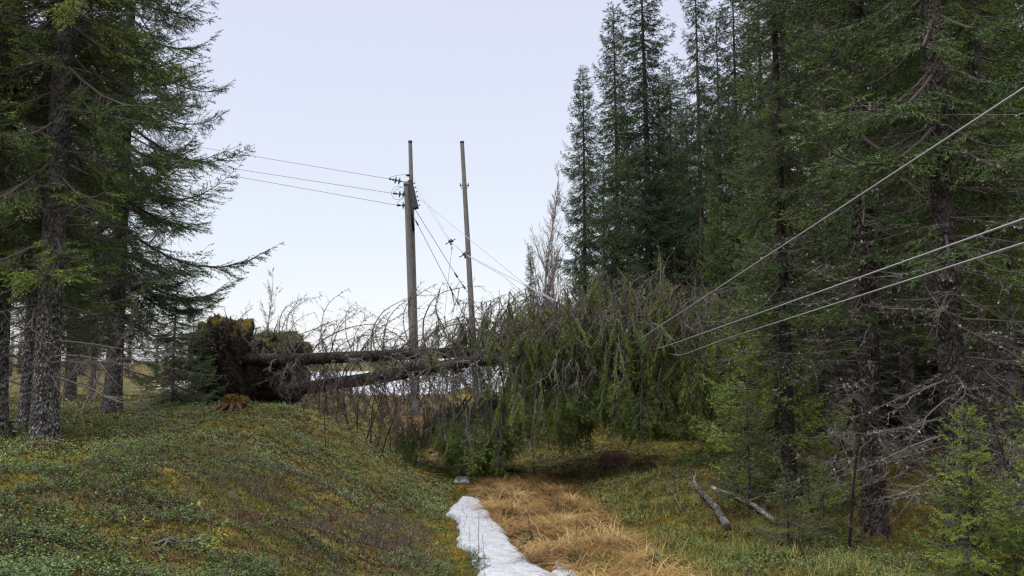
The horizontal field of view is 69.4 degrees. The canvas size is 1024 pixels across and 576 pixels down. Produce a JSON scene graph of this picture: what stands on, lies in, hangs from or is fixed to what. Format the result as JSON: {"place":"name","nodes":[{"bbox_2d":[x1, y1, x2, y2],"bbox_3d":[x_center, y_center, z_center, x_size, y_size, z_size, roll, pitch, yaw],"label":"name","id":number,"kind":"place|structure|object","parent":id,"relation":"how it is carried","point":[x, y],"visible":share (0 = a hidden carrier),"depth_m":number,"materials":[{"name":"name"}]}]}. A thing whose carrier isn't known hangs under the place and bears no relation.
{"place":"outdoors","nodes":[
{"label":"outdoors","id":0,"kind":"place"},
{"bbox_2d":[131,364,510,394],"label":"snow field","id":1,"kind":"structure","parent":0,"point":[390,384],"depth_m":40.75,"materials":[{"name":"white snow"}]},
{"bbox_2d":[0,361,1023,575],"bbox_3d":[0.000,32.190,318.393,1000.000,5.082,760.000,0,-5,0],"label":"ground","id":2,"kind":"structure","parent":0,"point":[128,386],"depth_m":9.55,"materials":[{"name":"green plant"}]},
{"bbox_2d":[0,408,16,437],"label":"dead branch","id":3,"kind":"object","parent":2,"relation":"on","point":[9,424],"visible":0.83,"depth_m":9.33,"materials":[{"name":"grey wood"}]},
{"bbox_2d":[10,300,24,374],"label":"bare birch","id":4,"kind":"object","parent":2,"relation":"on","point":[17,340],"visible":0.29,"depth_m":15.40,"materials":[{"name":"grey plant"}]},
{"bbox_2d":[0,0,178,429],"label":"spruce tree","id":5,"kind":"object","parent":2,"relation":"on","point":[23,411],"visible":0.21,"depth_m":11.46,"materials":[{"name":"green plant"}]},
{"bbox_2d":[10,3,183,399],"bbox_3d":[-13.549,-4.296,23.473,6.236,16.218,6.209,-1,-5,8],"label":"spruce tree","id":6,"kind":"object","parent":2,"relation":"on","point":[69,386],"visible":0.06,"depth_m":22.74,"materials":[{"name":"green plant"}]},
{"bbox_2d":[82,341,113,414],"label":"bare birch","id":7,"kind":"object","parent":2,"relation":"on","point":[94,372],"visible":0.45,"depth_m":13.83,"materials":[{"name":"grey plant"}]},
{"bbox_2d":[78,138,126,393],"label":"spruce tree","id":8,"kind":"object","parent":2,"relation":"on","point":[91,381],"visible":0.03,"depth_m":29.77,"materials":[{"name":"green plant"}]},
{"bbox_2d":[0,0,208,435],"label":"spruce tree","id":9,"kind":"object","parent":2,"relation":"on","point":[39,160],"visible":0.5,"depth_m":9.88,"materials":[{"name":"green plant"}]},
{"bbox_2d":[78,284,150,416],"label":"bare birch","id":10,"kind":"object","parent":2,"relation":"on","point":[109,356],"visible":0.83,"depth_m":13.74,"materials":[{"name":"grey plant"}]},
{"bbox_2d":[0,0,241,445],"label":"spruce tree","id":11,"kind":"object","parent":2,"relation":"on","point":[51,276],"visible":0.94,"depth_m":9.31,"materials":[{"name":"green plant"}]},
{"bbox_2d":[10,0,283,413],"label":"spruce tree","id":12,"kind":"object","parent":2,"relation":"on","point":[147,276],"visible":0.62,"depth_m":15.10,"materials":[{"name":"green plant"}]},
{"bbox_2d":[94,501,230,559],"bbox_3d":[-2.353,1.688,4.966,0.715,0.340,0.924,-4,-6,37],"label":"spruce twig","id":13,"kind":"object","parent":2,"relation":"on","point":[212,539],"visible":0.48,"depth_m":4.99,"materials":[{"name":"plant"}]},
{"bbox_2d":[124,279,228,406],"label":"young spruce","id":14,"kind":"object","parent":2,"relation":"on","point":[175,394],"visible":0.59,"depth_m":18.29,"materials":[{"name":"green plant"}]},
{"bbox_2d":[158,313,227,404],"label":"young spruce","id":15,"kind":"object","parent":2,"relation":"on","point":[194,360],"visible":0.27,"depth_m":19.24,"materials":[{"name":"green plant"}]},
{"bbox_2d":[209,393,249,413],"bbox_3d":[-5.699,2.452,14.913,0.836,0.700,0.902,0,-5,0],"label":"mossy stump","id":16,"kind":"object","parent":2,"relation":"on","point":[232,401],"visible":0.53,"depth_m":14.91,"materials":[{"name":"brown wood"}]},
{"bbox_2d":[255,268,281,330],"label":"bare birch","id":17,"kind":"object","parent":2,"relation":"on","point":[270,307],"visible":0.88,"depth_m":36.14,"materials":[{"name":"grey plant"}]},
{"bbox_2d":[275,359,296,402],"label":"bare shrub","id":18,"kind":"object","parent":2,"relation":"on","point":[282,383],"visible":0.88,"depth_m":19.54,"materials":[{"name":"brown wood"}]},
{"bbox_2d":[288,350,311,407],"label":"bare shrub","id":19,"kind":"object","parent":2,"relation":"on","point":[292,378],"visible":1,"depth_m":18.34,"materials":[{"name":"brown wood"}]},
{"bbox_2d":[298,354,326,408],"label":"bare shrub","id":20,"kind":"object","parent":2,"relation":"on","point":[318,392],"visible":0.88,"depth_m":18.79,"materials":[{"name":"brown wood"}]},
{"bbox_2d":[311,355,343,418],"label":"bare shrub","id":21,"kind":"object","parent":2,"relation":"on","point":[334,386],"visible":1,"depth_m":16.93,"materials":[{"name":"brown wood"}]},
{"bbox_2d":[320,349,359,422],"bbox_3d":[-4.250,2.545,18.131,0.793,2.065,0.786,-12,-21,32],"label":"bare shrub","id":22,"kind":"object","parent":2,"relation":"on","point":[342,389],"visible":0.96,"depth_m":18.16,"materials":[{"name":"brown wood"}]},
{"bbox_2d":[333,350,366,429],"bbox_3d":[-4.090,2.664,18.407,0.865,2.274,0.873,-3,-11,14],"label":"bare shrub","id":23,"kind":"object","parent":2,"relation":"on","point":[340,390],"visible":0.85,"depth_m":18.36,"materials":[{"name":"brown wood"}]},
{"bbox_2d":[349,360,386,433],"bbox_3d":[-3.353,2.475,16.538,0.706,1.856,0.713,8,-13,8],"label":"bare shrub","id":24,"kind":"object","parent":2,"relation":"on","point":[356,395],"visible":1,"depth_m":16.48,"materials":[{"name":"brown wood"}]},
{"bbox_2d":[356,393,392,442],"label":"bare shrub","id":25,"kind":"object","parent":2,"relation":"on","point":[373,413],"visible":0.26,"depth_m":19.71,"materials":[{"name":"brown wood"}]},
{"bbox_2d":[358,345,394,438],"bbox_3d":[-3.172,2.565,17.527,0.954,2.483,0.945,12,-12,-3],"label":"bare shrub","id":26,"kind":"object","parent":2,"relation":"on","point":[383,389],"visible":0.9,"depth_m":17.41,"materials":[{"name":"brown wood"}]},
{"bbox_2d":[375,358,408,452],"bbox_3d":[-2.588,2.590,15.914,0.793,2.065,0.786,9,-1,-12],"label":"bare shrub","id":27,"kind":"object","parent":2,"relation":"on","point":[395,409],"visible":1,"depth_m":15.90,"materials":[{"name":"brown wood"}]},
{"bbox_2d":[381,394,411,453],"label":"bare shrub","id":28,"kind":"object","parent":2,"relation":"on","point":[394,426],"visible":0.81,"depth_m":17.09,"materials":[{"name":"brown wood"}]},
{"bbox_2d":[389,140,419,410],"bbox_3d":[-4.344,-0.399,29.745,1.366,11.553,1.098,0,-5,0],"label":"power pole","id":29,"kind":"object","parent":2,"relation":"on","point":[413,198],"visible":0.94,"depth_m":30.15,"materials":[{"name":"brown wood"}]},
{"bbox_2d":[414,87,1023,347],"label":"power cable","id":30,"kind":"object","parent":29,"relation":"attached to","point":[968,124],"visible":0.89,"depth_m":5.32,"materials":[{"name":"silver metal"}]},
{"bbox_2d":[415,186,1023,354],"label":"power cable","id":31,"kind":"object","parent":29,"relation":"attached to","point":[988,231],"visible":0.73,"depth_m":5.37,"materials":[{"name":"silver metal"}]},
{"bbox_2d":[418,197,1023,354],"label":"power cable","id":32,"kind":"object","parent":29,"relation":"attached to","point":[1000,250],"visible":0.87,"depth_m":5.85,"materials":[{"name":"silver metal"}]},
{"bbox_2d":[393,391,423,459],"bbox_3d":[-2.494,3.386,17.763,0.713,1.856,0.706,3,-10,29],"label":"bare shrub","id":33,"kind":"object","parent":2,"relation":"on","point":[403,428],"visible":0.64,"depth_m":17.70,"materials":[{"name":"brown wood"}]},
{"bbox_2d":[403,182,418,415],"bbox_3d":[-4.058,0.572,29.791,0.772,9.767,0.309,0,-5,0],"label":"power pole","id":34,"kind":"object","parent":2,"relation":"on","point":[410,275],"visible":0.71,"depth_m":29.82,"materials":[{"name":"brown wood"}]},
{"bbox_2d":[409,382,438,466],"bbox_3d":[-2.080,3.184,17.069,0.786,2.065,0.793,7,3,10],"label":"bare shrub","id":35,"kind":"object","parent":2,"relation":"on","point":[428,413],"visible":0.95,"depth_m":17.11,"materials":[{"name":"brown wood"}]},
{"bbox_2d":[460,141,477,406],"bbox_3d":[-1.761,-0.491,31.173,0.951,11.662,0.290,0,-5,0],"label":"power pole","id":36,"kind":"object","parent":2,"relation":"on","point":[464,185],"visible":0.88,"depth_m":31.25,"materials":[{"name":"brown wood"}]},
{"bbox_2d":[468,527,489,566],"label":"spruce seedling","id":37,"kind":"object","parent":2,"relation":"on","point":[478,559],"visible":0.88,"depth_m":7.46,"materials":[{"name":"green plant"}]},
{"bbox_2d":[446,496,553,575],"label":"snow patch","id":38,"kind":"object","parent":2,"relation":"on","point":[495,543],"visible":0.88,"depth_m":8.42,"materials":[{"name":"white snow"}]},
{"bbox_2d":[188,275,818,478],"bbox_3d":[-1.295,2.140,18.055,16.467,4.907,5.221,-3,-6,29],"label":"fallen spruce","id":39,"kind":"object","parent":2,"relation":"on","point":[241,357],"visible":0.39,"depth_m":18.65,"materials":[{"name":"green plant"}]},
{"bbox_2d":[251,244,762,484],"bbox_3d":[-1.750,1.959,18.001,16.227,5.181,5.090,-4,-7,41],"label":"fallen spruce","id":40,"kind":"object","parent":2,"relation":"on","point":[552,339],"visible":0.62,"depth_m":15.21,"materials":[{"name":"green plant"}]},
{"bbox_2d":[0,389,1023,575],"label":"dwarf shrub cover","id":41,"kind":"object","parent":2,"relation":"on","point":[41,569],"visible":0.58,"depth_m":7.30,"materials":[{"name":"green plant"}]},
{"bbox_2d":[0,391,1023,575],"bbox_3d":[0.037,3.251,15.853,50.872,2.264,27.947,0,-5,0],"label":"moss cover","id":42,"kind":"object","parent":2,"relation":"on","point":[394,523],"visible":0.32,"depth_m":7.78,"materials":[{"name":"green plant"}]},
{"bbox_2d":[521,244,539,314],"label":"spruce tree","id":43,"kind":"object","parent":2,"relation":"on","point":[532,259],"visible":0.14,"depth_m":42.19,"materials":[{"name":"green plant"}]},
{"bbox_2d":[527,242,547,314],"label":"bare birch","id":44,"kind":"object","parent":2,"relation":"on","point":[536,281],"visible":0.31,"depth_m":44.05,"materials":[{"name":"grey plant"}]},
{"bbox_2d":[527,162,564,378],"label":"bare birch","id":45,"kind":"object","parent":2,"relation":"on","point":[545,283],"visible":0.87,"depth_m":44.42,"materials":[{"name":"grey plant"}]},
{"bbox_2d":[540,189,576,310],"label":"bare birch","id":46,"kind":"object","parent":2,"relation":"on","point":[553,268],"visible":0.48,"depth_m":46.28,"materials":[{"name":"grey plant"}]},
{"bbox_2d":[551,562,575,575],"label":"snow patch","id":47,"kind":"object","parent":2,"relation":"on","point":[565,573],"visible":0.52,"depth_m":6.88,"materials":[{"name":"white snow"}]},
{"bbox_2d":[550,65,612,389],"bbox_3d":[3.553,-2.951,36.374,3.651,16.711,3.889,1,-5,-11],"label":"spruce tree","id":48,"kind":"object","parent":2,"relation":"on","point":[583,209],"visible":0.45,"depth_m":36.37,"materials":[{"name":"green plant"}]},
{"bbox_2d":[586,159,613,289],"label":"spruce tree","id":49,"kind":"object","parent":2,"relation":"on","point":[602,215],"visible":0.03,"depth_m":44.48,"materials":[{"name":"green plant"}]},
{"bbox_2d":[599,450,630,467],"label":"ant hill","id":50,"kind":"structure","parent":2,"relation":"on","point":[612,458],"depth_m":16.64,"materials":[{"name":"brown soil"}]},
{"bbox_2d":[572,1,658,306],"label":"spruce tree","id":51,"kind":"object","parent":2,"relation":"on","point":[611,191],"visible":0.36,"depth_m":34.56,"materials":[{"name":"green plant"}]},
{"bbox_2d":[601,113,655,291],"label":"spruce tree","id":52,"kind":"object","parent":2,"relation":"on","point":[627,204],"visible":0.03,"depth_m":42.45,"materials":[{"name":"green plant"}]},
{"bbox_2d":[586,0,710,307],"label":"spruce tree","id":53,"kind":"object","parent":2,"relation":"on","point":[648,210],"visible":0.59,"depth_m":30.34,"materials":[{"name":"green plant"}]},
{"bbox_2d":[634,74,674,293],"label":"spruce tree","id":54,"kind":"object","parent":2,"relation":"on","point":[660,172],"visible":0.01,"depth_m":44.82,"materials":[{"name":"green plant"}]},
{"bbox_2d":[615,276,698,442],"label":"young spruce","id":55,"kind":"object","parent":2,"relation":"on","point":[672,419],"visible":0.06,"depth_m":20.50,"materials":[{"name":"green plant"}]},
{"bbox_2d":[647,515,667,569],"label":"spruce seedling","id":56,"kind":"object","parent":2,"relation":"on","point":[651,558],"visible":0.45,"depth_m":7.08,"materials":[{"name":"green plant"}]},
{"bbox_2d":[644,64,696,303],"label":"spruce tree","id":57,"kind":"object","parent":2,"relation":"on","point":[673,97],"visible":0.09,"depth_m":36.77,"materials":[{"name":"green plant"}]},
{"bbox_2d":[655,110,706,308],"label":"spruce tree","id":58,"kind":"object","parent":2,"relation":"on","point":[685,165],"visible":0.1,"depth_m":34.55,"materials":[{"name":"green plant"}]},
{"bbox_2d":[664,174,697,315],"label":"spruce tree","id":59,"kind":"object","parent":2,"relation":"on","point":[683,257],"visible":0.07,"depth_m":30.77,"materials":[{"name":"green plant"}]},
{"bbox_2d":[669,97,708,288],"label":"spruce tree","id":60,"kind":"object","parent":2,"relation":"on","point":[689,168],"visible":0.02,"depth_m":40.69,"materials":[{"name":"green plant"}]},
{"bbox_2d":[652,350,739,470],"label":"spruce sapling","id":61,"kind":"object","parent":2,"relation":"on","point":[684,430],"visible":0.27,"depth_m":13.92,"materials":[{"name":"green plant"}]},
{"bbox_2d":[656,0,744,408],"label":"spruce tree","id":62,"kind":"object","parent":2,"relation":"on","point":[699,192],"visible":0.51,"depth_m":28.52,"materials":[{"name":"green plant"}]},
{"bbox_2d":[692,107,714,280],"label":"spruce tree","id":63,"kind":"object","parent":2,"relation":"on","point":[706,160],"depth_m":46.82,"materials":[{"name":"green plant"}]},
{"bbox_2d":[688,470,731,530],"bbox_3d":[2.843,3.015,10.474,0.269,0.517,2.824,0,-5,4],"label":"cut log","id":64,"kind":"object","parent":2,"relation":"on","point":[714,506],"visible":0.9,"depth_m":9.87,"materials":[{"name":"grey wood"}]},
{"bbox_2d":[696,175,731,418],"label":"spruce tree","id":65,"kind":"object","parent":2,"relation":"on","point":[716,280],"visible":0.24,"depth_m":23.16,"materials":[{"name":"green plant"}]},
{"bbox_2d":[685,6,751,377],"bbox_3d":[9.499,-3.980,33.565,3.763,18.381,3.772,-2,-6,25],"label":"spruce tree","id":66,"kind":"object","parent":2,"relation":"on","point":[710,109],"visible":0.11,"depth_m":33.81,"materials":[{"name":"green plant"}]},
{"bbox_2d":[692,71,750,370],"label":"spruce tree","id":67,"kind":"object","parent":2,"relation":"on","point":[730,103],"visible":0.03,"depth_m":40.77,"materials":[{"name":"green plant"}]},
{"bbox_2d":[690,0,772,359],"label":"spruce tree","id":68,"kind":"object","parent":2,"relation":"on","point":[730,35],"visible":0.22,"depth_m":30.65,"materials":[{"name":"green plant"}]},
{"bbox_2d":[675,298,800,475],"bbox_3d":[4.060,1.960,12.908,1.962,3.586,2.153,1,-5,-14],"label":"young spruce","id":69,"kind":"object","parent":2,"relation":"on","point":[715,460],"visible":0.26,"depth_m":12.89,"materials":[{"name":"green plant"}]},
{"bbox_2d":[557,465,929,575],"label":"yellowed grass","id":70,"kind":"structure","parent":2,"relation":"on","point":[720,559],"depth_m":8.01,"materials":[{"name":"green plant"}]},
{"bbox_2d":[710,481,777,524],"bbox_3d":[3.237,2.906,10.335,0.556,0.378,1.832,2,-6,-23],"label":"birch log","id":71,"kind":"object","parent":2,"relation":"on","point":[739,499],"visible":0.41,"depth_m":10.28,"materials":[{"name":"grey wood"}]},
{"bbox_2d":[715,31,774,286],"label":"spruce tree","id":72,"kind":"object","parent":2,"relation":"on","point":[737,66],"visible":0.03,"depth_m":36.85,"materials":[{"name":"green plant"}]},
{"bbox_2d":[713,391,790,515],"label":"spruce sapling","id":73,"kind":"object","parent":2,"relation":"on","point":[735,472],"visible":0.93,"depth_m":10.39,"materials":[{"name":"green plant"}]},
{"bbox_2d":[720,0,796,395],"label":"spruce tree","id":74,"kind":"object","parent":2,"relation":"on","point":[750,243],"visible":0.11,"depth_m":24.56,"materials":[{"name":"green plant"}]},
{"bbox_2d":[706,0,850,452],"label":"spruce tree","id":75,"kind":"object","parent":2,"relation":"on","point":[759,103],"visible":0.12,"depth_m":18.32,"materials":[{"name":"green plant"}]},
{"bbox_2d":[703,0,856,501],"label":"spruce tree","id":76,"kind":"object","parent":2,"relation":"on","point":[777,161],"visible":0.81,"depth_m":10.74,"materials":[{"name":"green plant"}]},
{"bbox_2d":[747,463,829,552],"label":"spruce sapling","id":77,"kind":"object","parent":2,"relation":"on","point":[785,488],"visible":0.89,"depth_m":8.01,"materials":[{"name":"green plant"}]},
{"bbox_2d":[689,241,893,511],"bbox_3d":[4.019,1.487,11.167,2.452,4.482,2.692,3,-6,-34],"label":"young spruce","id":78,"kind":"object","parent":2,"relation":"on","point":[800,410],"visible":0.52,"depth_m":11.01,"materials":[{"name":"green plant"}]},
{"bbox_2d":[761,334,825,436],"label":"young spruce","id":79,"kind":"object","parent":2,"relation":"on","point":[811,412],"visible":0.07,"depth_m":20.27,"materials":[{"name":"green plant"}]},
{"bbox_2d":[790,509,816,562],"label":"bare shrub","id":80,"kind":"object","parent":2,"relation":"on","point":[799,528],"visible":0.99,"depth_m":6.80,"materials":[{"name":"brown wood"}]},
{"bbox_2d":[753,1,891,434],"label":"spruce tree","id":81,"kind":"object","parent":2,"relation":"on","point":[817,158],"visible":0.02,"depth_m":21.43,"materials":[{"name":"green plant"}]},
{"bbox_2d":[743,0,909,479],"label":"spruce tree","id":82,"kind":"object","parent":2,"relation":"on","point":[833,371],"visible":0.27,"depth_m":14.07,"materials":[{"name":"green plant"}]},
{"bbox_2d":[790,461,863,548],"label":"spruce sapling","id":83,"kind":"object","parent":2,"relation":"on","point":[825,503],"visible":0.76,"depth_m":8.49,"materials":[{"name":"green plant"}]},
{"bbox_2d":[759,0,918,459],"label":"spruce tree","id":84,"kind":"object","parent":2,"relation":"on","point":[846,375],"visible":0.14,"depth_m":16.91,"materials":[{"name":"green plant"}]},
{"bbox_2d":[808,321,890,526],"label":"bare birch","id":85,"kind":"object","parent":2,"relation":"on","point":[841,443],"visible":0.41,"depth_m":9.63,"materials":[{"name":"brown wood"}]},
{"bbox_2d":[805,356,899,438],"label":"young spruce","id":86,"kind":"object","parent":2,"relation":"on","point":[824,406],"visible":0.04,"depth_m":20.08,"materials":[{"name":"green plant"}]},
{"bbox_2d":[716,0,992,535],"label":"spruce tree","id":87,"kind":"object","parent":2,"relation":"on","point":[854,216],"visible":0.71,"depth_m":9.40,"materials":[{"name":"green plant"}]},
{"bbox_2d":[846,487,872,553],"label":"bare shrub","id":88,"kind":"object","parent":2,"relation":"on","point":[857,524],"visible":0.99,"depth_m":7.25,"materials":[{"name":"brown wood"}]},
{"bbox_2d":[830,357,915,552],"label":"bare birch","id":89,"kind":"object","parent":2,"relation":"on","point":[852,502],"visible":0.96,"depth_m":7.46,"materials":[{"name":"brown wood"}]},
{"bbox_2d":[821,263,926,434],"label":"young spruce","id":90,"kind":"object","parent":2,"relation":"on","point":[893,423],"visible":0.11,"depth_m":21.30,"materials":[{"name":"plant"}]},
{"bbox_2d":[844,2,920,427],"bbox_3d":[11.264,-4.191,22.891,3.369,17.623,3.614,4,-7,-39],"label":"spruce tree","id":91,"kind":"object","parent":2,"relation":"on","point":[874,206],"visible":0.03,"depth_m":22.41,"materials":[{"name":"green plant"}]},
{"bbox_2d":[872,480,899,555],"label":"bare shrub","id":92,"kind":"object","parent":2,"relation":"on","point":[885,519],"visible":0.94,"depth_m":7.46,"materials":[{"name":"brown wood"}]},
{"bbox_2d":[830,0,967,468],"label":"spruce tree","id":93,"kind":"object","parent":2,"relation":"on","point":[907,372],"visible":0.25,"depth_m":14.85,"materials":[{"name":"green plant"}]},
{"bbox_2d":[775,0,1023,564],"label":"spruce tree","id":94,"kind":"object","parent":2,"relation":"on","point":[934,89],"visible":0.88,"depth_m":7.36,"materials":[{"name":"green plant"}]},
{"bbox_2d":[854,0,968,446],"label":"spruce tree","id":95,"kind":"object","parent":2,"relation":"on","point":[928,394],"visible":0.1,"depth_m":18.69,"materials":[{"name":"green plant"}]},
{"bbox_2d":[859,0,1023,541],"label":"spruce tree","id":96,"kind":"object","parent":2,"relation":"on","point":[976,68],"visible":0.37,"depth_m":8.39,"materials":[{"name":"green plant"}]},
{"bbox_2d":[883,0,1023,469],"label":"spruce tree","id":97,"kind":"object","parent":2,"relation":"on","point":[971,399],"visible":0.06,"depth_m":15.34,"materials":[{"name":"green plant"}]},
{"bbox_2d":[887,400,1023,575],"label":"young spruce","id":98,"kind":"object","parent":2,"relation":"on","point":[971,550],"visible":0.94,"depth_m":6.22,"materials":[{"name":"green plant"}]},
{"bbox_2d":[893,0,1023,485],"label":"spruce tree","id":99,"kind":"object","parent":2,"relation":"on","point":[991,470],"visible":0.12,"depth_m":12.84,"materials":[{"name":"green plant"}]},
{"bbox_2d":[913,0,1023,442],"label":"spruce tree","id":100,"kind":"object","parent":2,"relation":"on","point":[1019,336],"visible":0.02,"depth_m":17.12,"materials":[{"name":"green plant"}]},
{"bbox_2d":[925,0,1023,479],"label":"spruce tree","id":101,"kind":"object","parent":2,"relation":"on","point":[1019,46],"visible":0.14,"depth_m":10.31,"materials":[{"name":"green plant"}]},
{"bbox_2d":[954,351,1023,575],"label":"young spruce","id":102,"kind":"object","parent":2,"relation":"on","point":[997,495],"visible":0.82,"depth_m":6.01,"materials":[{"name":"green plant"}]},
{"bbox_2d":[962,369,1023,575],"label":"bare birch","id":103,"kind":"object","parent":2,"relation":"on","point":[1003,456],"visible":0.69,"depth_m":6.61,"materials":[{"name":"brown wood"}]},
{"bbox_2d":[0,0,1023,360],"label":"sky","id":104,"kind":"structure","parent":0,"point":[342,85],"materials":[{"name":"blue"}]},
{"bbox_2d":[391,399,732,575],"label":"straw grass","id":105,"kind":"structure","parent":0,"point":[506,506],"depth_m":9.21,"materials":[{"name":"beige plant"}]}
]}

